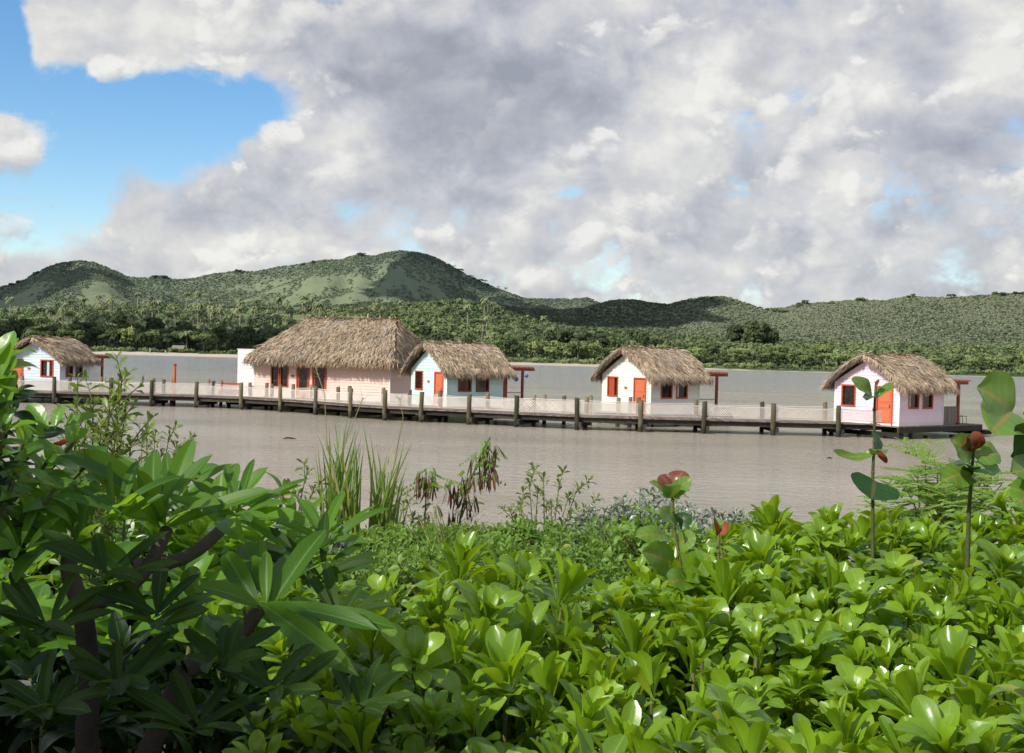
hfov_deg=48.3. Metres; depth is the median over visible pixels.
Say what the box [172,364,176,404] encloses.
red pole
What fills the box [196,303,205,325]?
palm tree
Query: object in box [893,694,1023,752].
sea lettuce shrub
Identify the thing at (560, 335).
shore tree
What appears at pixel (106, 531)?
olive leaved bush
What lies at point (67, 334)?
shore tree
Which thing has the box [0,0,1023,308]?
sky
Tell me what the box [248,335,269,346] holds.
shore tree
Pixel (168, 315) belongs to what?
palm tree
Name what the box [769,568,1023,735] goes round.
sea lettuce shrub
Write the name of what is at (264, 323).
palm tree
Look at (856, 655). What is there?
sea lettuce shrub
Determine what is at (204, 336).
shore tree
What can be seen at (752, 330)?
shore tree
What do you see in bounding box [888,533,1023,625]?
sea lettuce shrub
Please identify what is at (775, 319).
hillside scrub
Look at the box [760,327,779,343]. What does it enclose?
shore tree
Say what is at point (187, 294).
palm tree
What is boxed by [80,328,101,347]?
shore tree
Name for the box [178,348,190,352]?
shore bush
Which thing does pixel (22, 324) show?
shore tree
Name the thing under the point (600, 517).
silver bush
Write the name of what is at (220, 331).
shore tree
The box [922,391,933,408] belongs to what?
window
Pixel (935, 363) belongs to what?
shore tree
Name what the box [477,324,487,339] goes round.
palm tree
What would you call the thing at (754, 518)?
vine mound
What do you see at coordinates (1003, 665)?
sea lettuce shrub
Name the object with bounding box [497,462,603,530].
twiggy shrub
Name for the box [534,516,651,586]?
vine mound
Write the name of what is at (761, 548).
sea lettuce shrub
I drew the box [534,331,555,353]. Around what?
shore tree
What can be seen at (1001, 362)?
shore tree
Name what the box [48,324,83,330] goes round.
shore tree
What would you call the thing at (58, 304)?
palm tree
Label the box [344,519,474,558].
vine mound
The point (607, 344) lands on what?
shore tree
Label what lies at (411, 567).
vine mound
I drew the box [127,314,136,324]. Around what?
palm tree
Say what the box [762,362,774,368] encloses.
shore bush
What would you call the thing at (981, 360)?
shore tree
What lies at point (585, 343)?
shore tree
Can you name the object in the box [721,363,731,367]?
shore bush
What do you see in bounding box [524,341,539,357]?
shore tree
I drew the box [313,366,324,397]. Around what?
door
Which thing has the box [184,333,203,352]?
shore tree
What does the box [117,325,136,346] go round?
shore tree
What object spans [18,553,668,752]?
river bank ground
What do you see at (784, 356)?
shore tree
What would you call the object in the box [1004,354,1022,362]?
shore tree
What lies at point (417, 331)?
shore tree
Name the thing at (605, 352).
shore tree
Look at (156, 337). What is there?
shore tree
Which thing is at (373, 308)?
palm tree
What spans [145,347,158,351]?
shore bush
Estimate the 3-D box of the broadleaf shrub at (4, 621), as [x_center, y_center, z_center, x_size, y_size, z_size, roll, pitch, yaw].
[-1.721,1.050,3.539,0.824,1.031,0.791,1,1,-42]
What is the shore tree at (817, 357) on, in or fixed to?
on the hills
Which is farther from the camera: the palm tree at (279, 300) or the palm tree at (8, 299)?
the palm tree at (279, 300)
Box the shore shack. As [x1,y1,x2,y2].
[172,345,185,352]
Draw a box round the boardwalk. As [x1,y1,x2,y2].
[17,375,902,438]
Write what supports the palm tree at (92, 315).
on the hills
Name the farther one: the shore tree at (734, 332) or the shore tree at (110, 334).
the shore tree at (734, 332)
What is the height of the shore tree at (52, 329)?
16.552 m
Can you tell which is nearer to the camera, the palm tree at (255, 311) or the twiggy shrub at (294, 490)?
the twiggy shrub at (294, 490)
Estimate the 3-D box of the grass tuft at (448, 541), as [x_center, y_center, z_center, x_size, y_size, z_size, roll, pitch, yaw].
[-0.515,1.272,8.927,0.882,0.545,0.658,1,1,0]
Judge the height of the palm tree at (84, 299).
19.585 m
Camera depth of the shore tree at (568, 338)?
888.56 m
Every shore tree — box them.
[0,324,22,335]
[7,318,33,339]
[21,326,53,337]
[37,326,57,335]
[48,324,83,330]
[55,325,85,336]
[58,331,85,339]
[70,320,97,340]
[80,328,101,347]
[89,330,108,346]
[96,325,108,345]
[97,328,117,350]
[108,313,129,346]
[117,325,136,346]
[123,326,144,346]
[130,324,146,349]
[135,332,153,351]
[143,329,162,347]
[145,317,165,333]
[157,328,172,346]
[158,333,175,348]
[160,334,176,346]
[171,330,201,346]
[173,325,203,348]
[175,320,194,345]
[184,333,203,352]
[192,331,219,350]
[208,326,231,350]
[221,335,243,353]
[232,327,250,347]
[235,332,258,348]
[236,326,255,334]
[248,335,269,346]
[263,329,281,340]
[405,324,423,336]
[415,326,432,337]
[423,332,455,341]
[455,338,472,342]
[483,340,502,347]
[499,339,525,356]
[500,344,513,355]
[501,334,519,344]
[507,346,528,356]
[518,337,541,343]
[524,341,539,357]
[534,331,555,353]
[538,341,552,357]
[542,340,559,346]
[543,346,557,354]
[552,328,574,341]
[553,351,567,359]
[554,342,568,358]
[561,334,581,342]
[563,341,588,362]
[571,338,577,357]
[573,331,607,343]
[576,341,588,358]
[587,340,601,357]
[594,334,617,347]
[601,348,609,357]
[605,336,623,347]
[627,331,650,346]
[647,338,664,346]
[657,342,669,347]
[672,342,688,350]
[684,342,709,359]
[684,347,707,357]
[693,345,705,362]
[707,341,720,362]
[717,350,727,366]
[719,350,731,362]
[726,324,743,341]
[730,350,750,362]
[731,356,747,362]
[735,348,751,353]
[740,320,772,342]
[748,354,761,363]
[751,348,766,365]
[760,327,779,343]
[761,351,780,361]
[762,345,791,365]
[771,352,791,365]
[785,350,801,363]
[797,355,812,362]
[801,350,814,367]
[803,352,825,365]
[808,344,834,353]
[819,352,838,365]
[827,353,849,366]
[847,352,864,356]
[909,347,921,354]
[926,358,947,365]
[939,358,961,369]
[948,354,964,369]
[959,359,981,369]
[971,356,979,369]
[977,357,987,368]
[983,360,991,368]
[988,358,1009,369]
[1000,362,1020,370]
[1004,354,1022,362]
[1017,352,1023,363]
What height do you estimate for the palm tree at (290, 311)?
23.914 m
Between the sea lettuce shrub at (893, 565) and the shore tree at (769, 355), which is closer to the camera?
the sea lettuce shrub at (893, 565)
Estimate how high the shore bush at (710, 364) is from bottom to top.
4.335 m
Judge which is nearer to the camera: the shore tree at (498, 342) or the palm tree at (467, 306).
the shore tree at (498, 342)
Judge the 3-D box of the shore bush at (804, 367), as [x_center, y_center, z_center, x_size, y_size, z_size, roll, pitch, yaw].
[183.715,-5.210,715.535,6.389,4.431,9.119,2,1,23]
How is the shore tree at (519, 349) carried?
on the hills
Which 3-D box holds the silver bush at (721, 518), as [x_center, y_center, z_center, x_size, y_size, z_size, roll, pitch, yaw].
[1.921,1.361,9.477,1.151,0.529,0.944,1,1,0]
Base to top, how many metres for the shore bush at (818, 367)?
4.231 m
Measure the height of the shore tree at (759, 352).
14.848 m
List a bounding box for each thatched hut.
[12,333,109,399]
[398,339,539,418]
[589,343,732,426]
[820,350,991,439]
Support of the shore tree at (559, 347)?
on the hills
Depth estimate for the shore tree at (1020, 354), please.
868.49 m
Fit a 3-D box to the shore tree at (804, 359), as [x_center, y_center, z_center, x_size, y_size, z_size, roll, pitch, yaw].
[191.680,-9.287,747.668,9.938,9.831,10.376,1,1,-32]
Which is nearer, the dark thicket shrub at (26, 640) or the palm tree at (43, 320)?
the dark thicket shrub at (26, 640)
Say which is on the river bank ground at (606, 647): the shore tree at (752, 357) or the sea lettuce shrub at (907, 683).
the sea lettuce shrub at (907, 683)
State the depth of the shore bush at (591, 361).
713.44 m
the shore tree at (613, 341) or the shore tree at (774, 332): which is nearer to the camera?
the shore tree at (613, 341)
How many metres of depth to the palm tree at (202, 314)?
979.37 m
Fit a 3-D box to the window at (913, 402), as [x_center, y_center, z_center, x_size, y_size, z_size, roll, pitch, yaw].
[22.232,1.196,63.238,1.036,1.210,0.140,1,1,-38]
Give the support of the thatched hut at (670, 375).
in the water
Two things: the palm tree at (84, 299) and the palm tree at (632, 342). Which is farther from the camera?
the palm tree at (84, 299)
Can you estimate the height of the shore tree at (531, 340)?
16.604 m
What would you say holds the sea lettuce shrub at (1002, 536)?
on the river bank ground at (606, 647)
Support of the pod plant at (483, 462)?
on the river bank ground at (606, 647)
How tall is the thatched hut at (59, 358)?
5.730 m
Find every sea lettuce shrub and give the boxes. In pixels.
[174,567,415,752]
[222,687,503,752]
[228,585,569,752]
[359,550,605,750]
[367,531,614,737]
[369,625,660,752]
[429,726,670,752]
[489,609,709,743]
[508,650,792,752]
[517,699,728,752]
[522,579,750,737]
[569,551,774,709]
[597,712,844,752]
[599,545,734,657]
[614,598,843,752]
[630,559,880,726]
[662,530,864,727]
[669,506,839,581]
[685,551,880,719]
[694,654,898,752]
[696,618,999,736]
[706,716,842,752]
[720,495,904,667]
[747,550,971,727]
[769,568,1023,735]
[774,504,927,613]
[776,512,960,672]
[808,502,956,577]
[809,656,1011,752]
[828,625,1023,735]
[830,548,1004,666]
[832,580,1023,702]
[840,673,1023,752]
[868,517,1023,618]
[873,743,921,752]
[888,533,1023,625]
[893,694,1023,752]
[923,507,1023,576]
[928,570,1023,646]
[936,596,1023,699]
[937,645,1023,752]
[982,486,1023,544]
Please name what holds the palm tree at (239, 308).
on the hills
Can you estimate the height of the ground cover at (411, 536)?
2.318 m
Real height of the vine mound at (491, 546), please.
0.584 m
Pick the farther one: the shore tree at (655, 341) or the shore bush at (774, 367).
the shore tree at (655, 341)
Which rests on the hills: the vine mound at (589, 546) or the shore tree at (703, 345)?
the shore tree at (703, 345)
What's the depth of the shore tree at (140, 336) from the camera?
743.88 m
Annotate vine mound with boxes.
[312,542,416,639]
[313,533,432,611]
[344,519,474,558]
[357,535,536,612]
[412,535,589,607]
[421,521,539,554]
[475,516,586,564]
[481,527,632,643]
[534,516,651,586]
[588,502,720,594]
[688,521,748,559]
[740,509,804,545]
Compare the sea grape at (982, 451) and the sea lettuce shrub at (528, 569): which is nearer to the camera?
the sea grape at (982, 451)
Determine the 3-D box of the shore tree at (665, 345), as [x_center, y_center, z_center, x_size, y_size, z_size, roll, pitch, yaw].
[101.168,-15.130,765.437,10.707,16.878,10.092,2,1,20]
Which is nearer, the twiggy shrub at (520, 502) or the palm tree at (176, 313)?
the twiggy shrub at (520, 502)
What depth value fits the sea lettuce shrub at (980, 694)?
2.49 m
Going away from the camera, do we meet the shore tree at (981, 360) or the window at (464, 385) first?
the window at (464, 385)
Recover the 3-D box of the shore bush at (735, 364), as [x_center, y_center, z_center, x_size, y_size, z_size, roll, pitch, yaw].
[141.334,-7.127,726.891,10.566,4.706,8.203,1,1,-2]
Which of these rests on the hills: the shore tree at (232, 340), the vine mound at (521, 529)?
the shore tree at (232, 340)
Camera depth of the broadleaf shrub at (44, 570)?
4.30 m
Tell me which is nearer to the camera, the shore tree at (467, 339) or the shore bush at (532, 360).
the shore bush at (532, 360)
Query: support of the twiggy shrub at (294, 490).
on the river bank ground at (606, 647)
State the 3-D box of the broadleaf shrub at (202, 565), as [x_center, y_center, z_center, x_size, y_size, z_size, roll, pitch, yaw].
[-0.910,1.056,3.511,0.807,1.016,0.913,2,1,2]
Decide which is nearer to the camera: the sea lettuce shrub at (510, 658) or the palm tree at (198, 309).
the sea lettuce shrub at (510, 658)
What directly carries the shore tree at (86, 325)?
on the hills
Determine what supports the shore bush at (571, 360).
on the hills
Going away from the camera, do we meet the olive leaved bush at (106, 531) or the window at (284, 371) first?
the olive leaved bush at (106, 531)
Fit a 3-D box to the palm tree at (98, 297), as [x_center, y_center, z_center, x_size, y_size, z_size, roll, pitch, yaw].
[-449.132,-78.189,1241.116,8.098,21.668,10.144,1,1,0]
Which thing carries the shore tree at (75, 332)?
on the hills
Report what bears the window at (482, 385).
in the thatched hut at (463, 369)
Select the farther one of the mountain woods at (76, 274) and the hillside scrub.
the mountain woods at (76, 274)
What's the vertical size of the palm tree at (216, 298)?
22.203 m
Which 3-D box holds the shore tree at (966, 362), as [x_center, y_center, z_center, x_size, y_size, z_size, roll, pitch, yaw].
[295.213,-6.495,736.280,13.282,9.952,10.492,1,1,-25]
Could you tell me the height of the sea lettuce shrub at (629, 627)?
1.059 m
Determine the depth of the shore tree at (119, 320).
757.43 m
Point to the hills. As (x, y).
(315, 285)
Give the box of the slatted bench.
[219,382,238,395]
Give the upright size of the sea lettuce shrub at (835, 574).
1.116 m
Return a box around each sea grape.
[635,470,712,590]
[706,518,729,560]
[833,376,899,585]
[939,431,1000,567]
[977,369,1023,509]
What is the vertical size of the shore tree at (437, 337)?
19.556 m
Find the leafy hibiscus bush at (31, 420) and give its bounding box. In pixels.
[0,331,106,561]
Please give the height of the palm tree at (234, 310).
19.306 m
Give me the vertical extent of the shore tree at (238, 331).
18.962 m
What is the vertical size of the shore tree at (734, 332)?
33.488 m
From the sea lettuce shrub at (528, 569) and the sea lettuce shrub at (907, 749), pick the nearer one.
the sea lettuce shrub at (907, 749)
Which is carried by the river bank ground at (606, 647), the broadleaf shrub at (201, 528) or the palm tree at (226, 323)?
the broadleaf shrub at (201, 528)
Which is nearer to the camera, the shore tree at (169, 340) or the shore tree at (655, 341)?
the shore tree at (169, 340)
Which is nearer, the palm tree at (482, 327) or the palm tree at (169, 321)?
the palm tree at (482, 327)
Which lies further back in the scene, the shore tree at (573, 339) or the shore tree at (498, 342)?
the shore tree at (573, 339)
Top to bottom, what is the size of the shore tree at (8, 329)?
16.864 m
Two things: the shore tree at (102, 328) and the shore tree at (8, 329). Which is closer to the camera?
the shore tree at (8, 329)
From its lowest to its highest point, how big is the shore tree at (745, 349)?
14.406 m
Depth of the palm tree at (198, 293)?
1270.94 m
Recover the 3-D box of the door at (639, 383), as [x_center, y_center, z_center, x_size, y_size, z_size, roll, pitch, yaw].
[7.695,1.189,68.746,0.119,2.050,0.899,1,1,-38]
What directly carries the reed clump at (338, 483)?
on the river bank ground at (606, 647)
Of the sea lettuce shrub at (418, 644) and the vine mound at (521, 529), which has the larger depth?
the vine mound at (521, 529)
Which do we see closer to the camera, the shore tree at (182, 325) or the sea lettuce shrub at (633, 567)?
the sea lettuce shrub at (633, 567)
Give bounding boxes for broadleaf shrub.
[0,541,227,752]
[0,550,69,752]
[0,578,64,751]
[5,496,148,752]
[9,516,135,595]
[32,507,265,673]
[48,517,273,739]
[57,554,357,752]
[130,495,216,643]
[138,500,371,712]
[140,522,348,747]
[165,461,297,578]
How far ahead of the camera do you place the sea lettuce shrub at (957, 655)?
2.94 m
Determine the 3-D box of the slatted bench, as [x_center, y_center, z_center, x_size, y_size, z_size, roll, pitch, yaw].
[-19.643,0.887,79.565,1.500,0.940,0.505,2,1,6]
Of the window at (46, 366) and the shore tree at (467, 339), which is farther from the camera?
the shore tree at (467, 339)
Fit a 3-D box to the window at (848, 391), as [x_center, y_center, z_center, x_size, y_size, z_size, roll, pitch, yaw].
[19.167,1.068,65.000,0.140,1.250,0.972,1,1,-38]
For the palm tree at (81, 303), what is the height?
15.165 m
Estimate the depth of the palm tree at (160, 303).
1188.15 m
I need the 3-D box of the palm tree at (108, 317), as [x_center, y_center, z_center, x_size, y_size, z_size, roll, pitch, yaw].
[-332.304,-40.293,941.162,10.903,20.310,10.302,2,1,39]
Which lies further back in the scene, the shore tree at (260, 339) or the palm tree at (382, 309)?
the palm tree at (382, 309)
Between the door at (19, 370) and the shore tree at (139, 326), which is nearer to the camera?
the door at (19, 370)
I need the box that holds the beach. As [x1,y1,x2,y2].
[92,351,1023,377]
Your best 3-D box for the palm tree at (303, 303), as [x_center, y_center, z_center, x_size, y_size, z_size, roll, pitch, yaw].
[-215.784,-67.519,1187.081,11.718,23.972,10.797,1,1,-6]
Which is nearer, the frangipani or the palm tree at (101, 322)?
the frangipani
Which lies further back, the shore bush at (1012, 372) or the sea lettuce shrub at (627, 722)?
the shore bush at (1012, 372)
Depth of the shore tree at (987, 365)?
768.64 m
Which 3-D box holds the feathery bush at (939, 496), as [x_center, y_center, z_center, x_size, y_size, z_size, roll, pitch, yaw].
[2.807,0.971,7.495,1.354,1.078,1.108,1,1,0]
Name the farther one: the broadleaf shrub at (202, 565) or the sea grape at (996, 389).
the broadleaf shrub at (202, 565)
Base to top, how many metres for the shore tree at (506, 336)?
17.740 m
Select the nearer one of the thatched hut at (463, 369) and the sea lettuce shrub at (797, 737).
the sea lettuce shrub at (797, 737)
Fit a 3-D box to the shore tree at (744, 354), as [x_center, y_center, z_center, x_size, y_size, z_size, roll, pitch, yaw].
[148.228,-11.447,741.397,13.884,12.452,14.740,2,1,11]
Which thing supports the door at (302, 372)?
in the long thatched house
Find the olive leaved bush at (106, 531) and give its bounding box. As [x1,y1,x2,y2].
[41,351,158,680]
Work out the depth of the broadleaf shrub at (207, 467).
5.15 m
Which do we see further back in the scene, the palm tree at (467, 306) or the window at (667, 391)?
the palm tree at (467, 306)
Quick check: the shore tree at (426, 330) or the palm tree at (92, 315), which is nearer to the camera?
the shore tree at (426, 330)
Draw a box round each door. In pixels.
[13,368,21,386]
[297,366,307,397]
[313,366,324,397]
[435,373,442,403]
[634,379,644,408]
[877,390,891,423]
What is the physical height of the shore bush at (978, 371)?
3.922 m
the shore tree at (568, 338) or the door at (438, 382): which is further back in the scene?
the shore tree at (568, 338)
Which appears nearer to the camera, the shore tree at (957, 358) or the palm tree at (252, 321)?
the shore tree at (957, 358)
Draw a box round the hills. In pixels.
[0,253,1023,376]
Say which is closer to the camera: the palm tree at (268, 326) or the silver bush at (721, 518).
the silver bush at (721, 518)
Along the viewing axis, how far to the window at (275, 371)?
79.59 m
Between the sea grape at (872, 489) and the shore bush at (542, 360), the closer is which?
the sea grape at (872, 489)
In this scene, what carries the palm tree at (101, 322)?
on the hills
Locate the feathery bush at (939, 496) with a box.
[853,437,1013,538]
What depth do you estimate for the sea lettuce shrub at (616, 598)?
3.50 m
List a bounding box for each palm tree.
[5,297,14,316]
[8,315,17,319]
[13,307,25,318]
[35,318,47,325]
[46,308,57,324]
[52,302,60,316]
[57,307,66,325]
[58,311,66,325]
[62,311,74,323]
[75,312,84,321]
[77,302,84,311]
[80,297,89,310]
[84,316,96,321]
[88,314,99,321]
[95,295,102,303]
[95,304,101,312]
[95,320,107,327]
[103,315,111,326]
[105,299,114,312]
[110,295,116,312]
[117,310,126,314]
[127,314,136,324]
[127,318,133,324]
[134,292,142,307]
[139,308,148,327]
[147,300,157,316]
[153,300,164,315]
[163,312,173,327]
[165,319,173,326]
[172,311,180,317]
[179,331,193,352]
[183,292,191,309]
[192,304,202,326]
[194,291,202,303]
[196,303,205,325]
[198,312,208,330]
[199,318,208,330]
[206,306,215,322]
[209,317,220,327]
[213,296,219,307]
[220,321,232,328]
[230,308,239,320]
[235,306,245,324]
[247,318,258,326]
[250,309,258,317]
[259,321,270,329]
[261,301,270,309]
[263,324,272,329]
[265,316,274,324]
[274,314,279,328]
[275,298,282,312]
[284,304,291,316]
[284,309,295,327]
[285,319,296,326]
[299,295,305,314]
[300,300,309,320]
[315,302,324,316]
[368,305,377,317]
[379,306,387,316]
[431,328,440,333]
[462,304,471,322]
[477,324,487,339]
[480,298,488,315]
[481,315,491,333]
[540,316,547,325]
[545,327,554,333]
[629,340,637,345]
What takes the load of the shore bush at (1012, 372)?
on the hills
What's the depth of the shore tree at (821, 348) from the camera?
850.21 m
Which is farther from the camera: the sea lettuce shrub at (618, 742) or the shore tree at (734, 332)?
the shore tree at (734, 332)
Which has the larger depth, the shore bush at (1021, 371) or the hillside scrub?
the hillside scrub
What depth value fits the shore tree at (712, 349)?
763.52 m
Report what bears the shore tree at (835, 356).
on the hills
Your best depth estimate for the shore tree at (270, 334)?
736.38 m
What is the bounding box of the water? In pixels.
[2,354,1023,560]
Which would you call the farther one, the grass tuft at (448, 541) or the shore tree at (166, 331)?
the shore tree at (166, 331)
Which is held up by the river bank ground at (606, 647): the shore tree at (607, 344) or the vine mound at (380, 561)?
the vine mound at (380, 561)
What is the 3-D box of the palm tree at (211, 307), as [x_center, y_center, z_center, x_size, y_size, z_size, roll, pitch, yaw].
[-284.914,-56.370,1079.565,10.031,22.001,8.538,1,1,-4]
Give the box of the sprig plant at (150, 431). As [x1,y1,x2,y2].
[127,415,197,517]
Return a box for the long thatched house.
[226,314,421,406]
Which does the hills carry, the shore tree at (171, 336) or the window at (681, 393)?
the shore tree at (171, 336)
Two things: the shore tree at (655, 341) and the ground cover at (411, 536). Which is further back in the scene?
the shore tree at (655, 341)
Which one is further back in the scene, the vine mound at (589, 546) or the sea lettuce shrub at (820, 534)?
the vine mound at (589, 546)
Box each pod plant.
[395,467,450,529]
[442,437,507,526]
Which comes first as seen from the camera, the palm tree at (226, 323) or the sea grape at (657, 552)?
the sea grape at (657, 552)
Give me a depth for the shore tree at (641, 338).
897.08 m
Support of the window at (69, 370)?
in the thatched hut at (59, 358)
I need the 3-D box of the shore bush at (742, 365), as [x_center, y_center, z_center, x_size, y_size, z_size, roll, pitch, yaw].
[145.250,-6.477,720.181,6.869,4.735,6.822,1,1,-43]
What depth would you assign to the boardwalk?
67.00 m
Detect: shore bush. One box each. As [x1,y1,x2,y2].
[92,345,106,351]
[105,347,117,350]
[121,346,135,351]
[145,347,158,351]
[155,349,166,352]
[168,347,176,351]
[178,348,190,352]
[227,350,237,353]
[513,357,525,361]
[527,357,537,362]
[535,356,548,362]
[562,357,578,363]
[585,358,596,363]
[707,362,716,367]
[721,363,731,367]
[729,362,739,367]
[739,363,747,368]
[747,362,761,368]
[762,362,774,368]
[765,365,780,368]
[779,363,792,369]
[790,364,798,369]
[800,365,810,369]
[811,365,824,369]
[947,370,958,373]
[961,368,975,373]
[975,369,985,373]
[983,369,991,373]
[1006,370,1018,374]
[1016,369,1023,374]
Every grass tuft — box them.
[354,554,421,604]
[399,507,498,562]
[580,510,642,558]
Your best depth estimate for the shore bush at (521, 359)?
721.65 m
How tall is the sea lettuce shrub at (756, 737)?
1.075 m
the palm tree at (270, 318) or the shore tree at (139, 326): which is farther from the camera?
the palm tree at (270, 318)
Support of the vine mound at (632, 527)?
on the river bank ground at (606, 647)
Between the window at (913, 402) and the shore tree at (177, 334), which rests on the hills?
the shore tree at (177, 334)
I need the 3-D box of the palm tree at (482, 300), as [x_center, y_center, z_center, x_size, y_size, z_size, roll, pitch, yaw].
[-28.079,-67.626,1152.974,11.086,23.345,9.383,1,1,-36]
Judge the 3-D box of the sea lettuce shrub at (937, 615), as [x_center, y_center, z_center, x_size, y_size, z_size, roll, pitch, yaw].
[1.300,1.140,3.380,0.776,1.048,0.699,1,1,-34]
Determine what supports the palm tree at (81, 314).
on the hills
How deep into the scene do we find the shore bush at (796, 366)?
719.34 m
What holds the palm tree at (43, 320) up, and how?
on the hills
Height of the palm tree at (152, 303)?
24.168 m
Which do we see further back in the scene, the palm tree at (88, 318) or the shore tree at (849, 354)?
the palm tree at (88, 318)
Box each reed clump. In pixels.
[310,357,369,534]
[363,396,412,551]
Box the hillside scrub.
[303,293,1023,345]
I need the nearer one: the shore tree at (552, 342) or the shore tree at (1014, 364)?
the shore tree at (1014, 364)
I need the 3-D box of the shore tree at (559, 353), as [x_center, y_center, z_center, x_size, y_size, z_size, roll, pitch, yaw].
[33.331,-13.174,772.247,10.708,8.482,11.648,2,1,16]
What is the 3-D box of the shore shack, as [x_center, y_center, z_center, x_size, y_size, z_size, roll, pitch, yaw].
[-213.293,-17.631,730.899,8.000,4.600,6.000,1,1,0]
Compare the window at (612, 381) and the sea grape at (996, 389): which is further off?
the window at (612, 381)
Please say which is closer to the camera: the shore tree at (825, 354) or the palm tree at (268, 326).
the shore tree at (825, 354)
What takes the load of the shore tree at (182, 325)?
on the hills
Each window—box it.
[40,359,53,376]
[65,364,73,376]
[75,364,82,376]
[270,363,279,386]
[279,364,288,386]
[415,370,423,389]
[458,376,471,391]
[476,376,489,391]
[607,376,618,396]
[660,382,672,398]
[676,382,687,398]
[841,384,855,406]
[908,391,919,408]
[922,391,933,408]
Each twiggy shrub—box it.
[274,457,329,526]
[391,485,421,529]
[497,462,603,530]
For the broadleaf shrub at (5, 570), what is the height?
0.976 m
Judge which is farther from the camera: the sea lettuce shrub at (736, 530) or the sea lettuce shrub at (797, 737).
the sea lettuce shrub at (736, 530)
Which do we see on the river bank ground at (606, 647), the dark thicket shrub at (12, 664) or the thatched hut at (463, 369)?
the dark thicket shrub at (12, 664)
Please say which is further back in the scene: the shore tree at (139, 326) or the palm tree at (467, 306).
the palm tree at (467, 306)
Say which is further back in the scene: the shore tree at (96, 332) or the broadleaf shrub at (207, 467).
the shore tree at (96, 332)
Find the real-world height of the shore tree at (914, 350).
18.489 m
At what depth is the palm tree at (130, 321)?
943.59 m
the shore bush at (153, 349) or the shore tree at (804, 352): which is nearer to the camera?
the shore bush at (153, 349)
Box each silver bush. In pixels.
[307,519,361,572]
[550,497,672,560]
[606,486,695,517]
[629,501,740,538]
[662,517,736,550]
[698,507,785,533]
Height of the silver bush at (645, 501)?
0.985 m
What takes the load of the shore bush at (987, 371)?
on the hills
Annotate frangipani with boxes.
[0,438,415,752]
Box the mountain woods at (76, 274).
[0,251,597,309]
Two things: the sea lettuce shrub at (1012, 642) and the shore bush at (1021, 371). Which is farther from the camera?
the shore bush at (1021, 371)
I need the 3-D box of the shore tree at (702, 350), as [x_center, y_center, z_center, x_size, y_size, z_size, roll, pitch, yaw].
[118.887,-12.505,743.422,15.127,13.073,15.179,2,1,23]
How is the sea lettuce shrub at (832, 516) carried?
on the river bank ground at (606, 647)
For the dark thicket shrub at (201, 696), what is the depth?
2.85 m
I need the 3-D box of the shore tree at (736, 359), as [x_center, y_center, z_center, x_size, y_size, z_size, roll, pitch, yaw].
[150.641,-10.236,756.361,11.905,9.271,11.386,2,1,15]
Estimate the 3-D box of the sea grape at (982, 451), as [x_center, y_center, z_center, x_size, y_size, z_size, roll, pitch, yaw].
[1.237,0.333,3.060,0.193,0.372,0.150,1,1,0]
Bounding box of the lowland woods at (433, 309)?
[0,298,1023,370]
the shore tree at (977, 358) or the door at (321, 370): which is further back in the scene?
the shore tree at (977, 358)
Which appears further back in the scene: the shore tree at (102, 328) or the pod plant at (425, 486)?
the shore tree at (102, 328)
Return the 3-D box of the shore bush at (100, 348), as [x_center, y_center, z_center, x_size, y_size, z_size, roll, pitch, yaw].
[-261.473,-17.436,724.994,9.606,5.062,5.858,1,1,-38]
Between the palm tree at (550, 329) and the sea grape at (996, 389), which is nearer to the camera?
the sea grape at (996, 389)
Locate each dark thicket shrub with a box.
[0,597,73,752]
[0,609,269,752]
[0,641,334,752]
[2,685,193,752]
[99,693,354,752]
[242,724,351,752]
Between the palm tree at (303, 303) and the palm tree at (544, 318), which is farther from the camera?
the palm tree at (544, 318)
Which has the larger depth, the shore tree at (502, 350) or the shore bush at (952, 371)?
the shore tree at (502, 350)
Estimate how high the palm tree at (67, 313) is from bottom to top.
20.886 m
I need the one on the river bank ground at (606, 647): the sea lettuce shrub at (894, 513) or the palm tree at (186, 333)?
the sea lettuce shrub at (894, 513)
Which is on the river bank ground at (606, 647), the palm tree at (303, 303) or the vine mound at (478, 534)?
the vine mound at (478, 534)
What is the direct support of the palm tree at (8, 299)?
on the hills
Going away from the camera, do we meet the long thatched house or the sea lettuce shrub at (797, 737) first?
the sea lettuce shrub at (797, 737)
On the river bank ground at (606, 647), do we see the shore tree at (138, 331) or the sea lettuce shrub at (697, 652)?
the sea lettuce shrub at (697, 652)
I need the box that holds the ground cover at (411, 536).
[17,524,850,752]
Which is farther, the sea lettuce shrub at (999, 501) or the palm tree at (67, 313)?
the palm tree at (67, 313)
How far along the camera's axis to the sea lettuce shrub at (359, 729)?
2.39 m
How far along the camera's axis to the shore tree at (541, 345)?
767.50 m
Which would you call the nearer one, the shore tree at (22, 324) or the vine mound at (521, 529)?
the vine mound at (521, 529)
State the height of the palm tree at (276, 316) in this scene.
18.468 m

